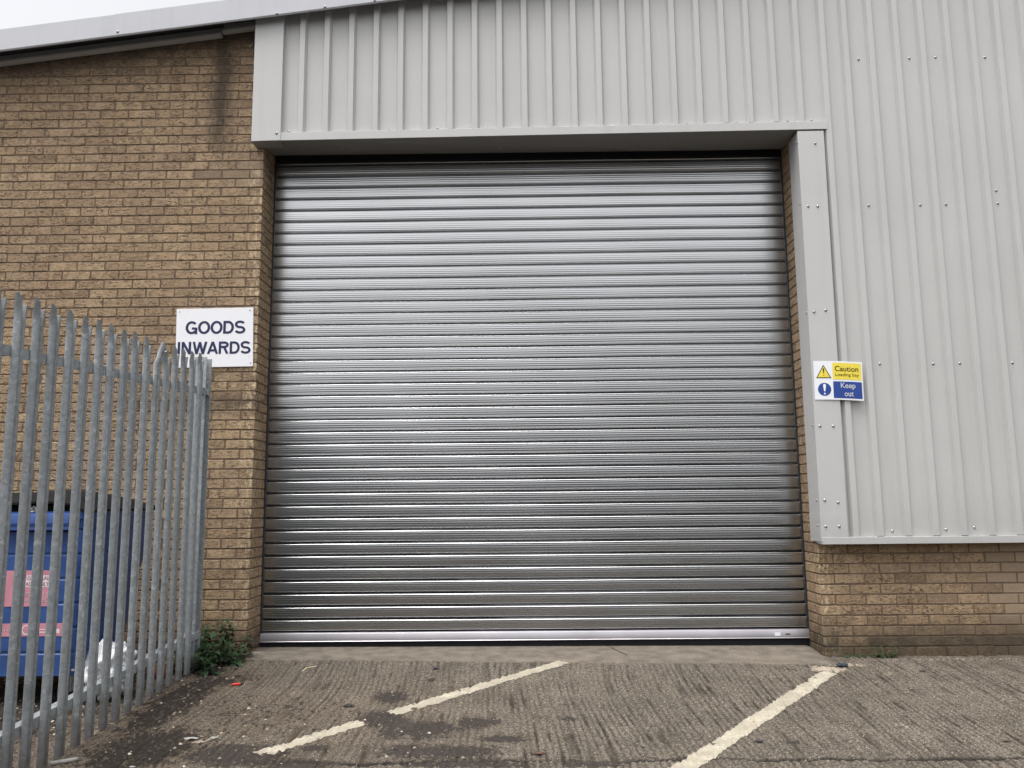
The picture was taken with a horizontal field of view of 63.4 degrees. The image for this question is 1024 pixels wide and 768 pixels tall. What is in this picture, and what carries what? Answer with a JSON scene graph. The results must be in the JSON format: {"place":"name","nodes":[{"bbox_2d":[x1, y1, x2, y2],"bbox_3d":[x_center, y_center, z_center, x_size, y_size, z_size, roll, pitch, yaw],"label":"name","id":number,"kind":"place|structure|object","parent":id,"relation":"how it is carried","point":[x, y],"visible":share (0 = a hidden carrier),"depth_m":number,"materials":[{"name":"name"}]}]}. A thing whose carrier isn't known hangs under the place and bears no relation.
{"place":"outdoors","nodes":[
{"label":"outdoors","id":0,"kind":"place"},
{"bbox_2d":[0,0,220,28],"label":"sky","id":1,"kind":"structure","parent":0,"point":[13,13],"materials":[{"name":"white"}]},
{"bbox_2d":[0,645,1023,767],"bbox_3d":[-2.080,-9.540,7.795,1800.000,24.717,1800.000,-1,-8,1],"label":"ground","id":2,"kind":"structure","parent":0,"point":[753,688],"depth_m":4.75,"materials":[{"name":"concrete"}]},
{"bbox_2d":[50,757,77,765],"bbox_3d":[-2.114,1.782,3.911,0.116,0.020,0.023,5,-10,-35],"label":"card strip","id":3,"kind":"object","parent":2,"relation":"on","point":[62,761],"visible":1,"depth_m":3.90,"materials":[{"name":"paper"}]},
{"bbox_2d":[0,490,154,696],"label":"waste bin","id":4,"kind":"object","parent":2,"relation":"on","point":[9,587],"visible":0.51,"depth_m":4.88,"materials":[{"name":"blue plastic"}]},
{"bbox_2d":[0,289,211,767],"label":"palisade fence","id":5,"kind":"object","parent":2,"relation":"on","point":[186,642],"visible":1,"depth_m":4.36,"materials":[{"name":"metal"}]},
{"bbox_2d":[84,639,137,700],"bbox_3d":[-2.427,1.704,5.006,0.306,0.368,0.350,-1,-8,1],"label":"carrier bag","id":6,"kind":"object","parent":2,"relation":"on","point":[100,651],"visible":0.11,"depth_m":4.92,"materials":[{"name":"white plastic"}]},
{"bbox_2d":[154,668,165,678],"bbox_3d":[-2.306,1.890,5.425,0.084,0.076,0.084,-1,-8,1],"label":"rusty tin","id":7,"kind":"object","parent":2,"relation":"on","point":[155,675],"visible":0.27,"depth_m":5.41,"materials":[{"name":"brown metal"}]},
{"bbox_2d":[155,661,183,669],"bbox_3d":[-2.294,1.899,5.586,0.205,0.041,0.121,-1,-8,1],"label":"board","id":8,"kind":"object","parent":2,"relation":"on","point":[174,665],"visible":0.22,"depth_m":5.53,"materials":[{"name":"brown wood"}]},
{"bbox_2d":[165,619,254,675],"bbox_3d":[-2.118,1.834,5.776,0.590,0.317,0.758,-1,-8,1],"label":"nettle clump","id":9,"kind":"object","parent":2,"relation":"on","point":[203,649],"visible":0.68,"depth_m":5.80,"materials":[{"name":"green plant"}]},
{"bbox_2d":[232,682,243,685],"bbox_3d":[-1.732,1.897,5.234,0.076,0.024,0.024,4,-9,-28],"label":"cigarette lighter","id":10,"kind":"object","parent":2,"relation":"on","point":[236,684],"visible":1,"depth_m":5.23,"materials":[{"name":"red plastic"}]},
{"bbox_2d":[253,720,364,755],"bbox_3d":[-1.023,1.820,4.266,0.106,0.033,0.660,-7,-10,38],"label":"painted line","id":11,"kind":"object","parent":2,"relation":"on","point":[304,739],"visible":1,"depth_m":4.26,"materials":[{"name":"paint"}]},
{"bbox_2d":[387,661,567,714],"bbox_3d":[-0.154,1.916,5.279,0.111,0.058,1.623,-8,-11,40],"label":"painted line","id":12,"kind":"object","parent":2,"relation":"on","point":[438,699],"visible":1,"depth_m":5.18,"materials":[{"name":"paint"}]},
{"bbox_2d":[0,0,1023,656],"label":"warehouse","id":13,"kind":"structure","parent":2,"relation":"on","point":[560,306],"depth_m":6.62,"materials":[{"name":"metal"}]},
{"bbox_2d":[176,307,253,367],"bbox_3d":[-2.322,-0.363,6.468,0.616,0.474,0.014,-1,-8,1],"label":"goods sign","id":14,"kind":"object","parent":13,"relation":"attached to","point":[221,337],"visible":0.94,"depth_m":6.47,"materials":[{"name":"metal"}]},
{"bbox_2d":[813,361,863,400],"bbox_3d":[2.455,-0.024,6.227,0.370,0.307,0.009,-1,-8,1],"label":"caution sign","id":15,"kind":"object","parent":13,"relation":"attached to","point":[838,380],"visible":1,"depth_m":6.23,"materials":[{"name":"plastic"}]},
{"bbox_2d":[0,654,1023,767],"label":"loose grit","id":16,"kind":"object","parent":2,"relation":"on","point":[204,740],"visible":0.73,"depth_m":4.46,"materials":[{"name":"grey gravel"}]},
{"bbox_2d":[668,671,835,767],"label":"painted line","id":17,"kind":"object","parent":2,"relation":"on","point":[710,751],"visible":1,"depth_m":4.52,"materials":[{"name":"paint"}]},
{"bbox_2d":[836,662,847,666],"bbox_3d":[2.305,1.960,5.785,0.084,0.027,0.063,-1,-8,1],"label":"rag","id":18,"kind":"object","parent":2,"relation":"on","point":[839,664],"visible":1,"depth_m":5.77,"materials":[{"name":"grey fabric"}]},
{"bbox_2d":[844,653,867,657],"bbox_3d":[2.511,1.989,6.060,0.175,0.039,0.042,-1,-8,1],"label":"moss tuft","id":19,"kind":"object","parent":2,"relation":"on","point":[858,656],"visible":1,"depth_m":6.06,"materials":[{"name":"green plant"}]},
{"bbox_2d":[871,644,898,658],"bbox_3d":[2.717,1.952,6.042,0.211,0.118,0.110,-1,-8,6],"label":"weed","id":20,"kind":"object","parent":2,"relation":"on","point":[883,656],"visible":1,"depth_m":6.03,"materials":[{"name":"green plant"}]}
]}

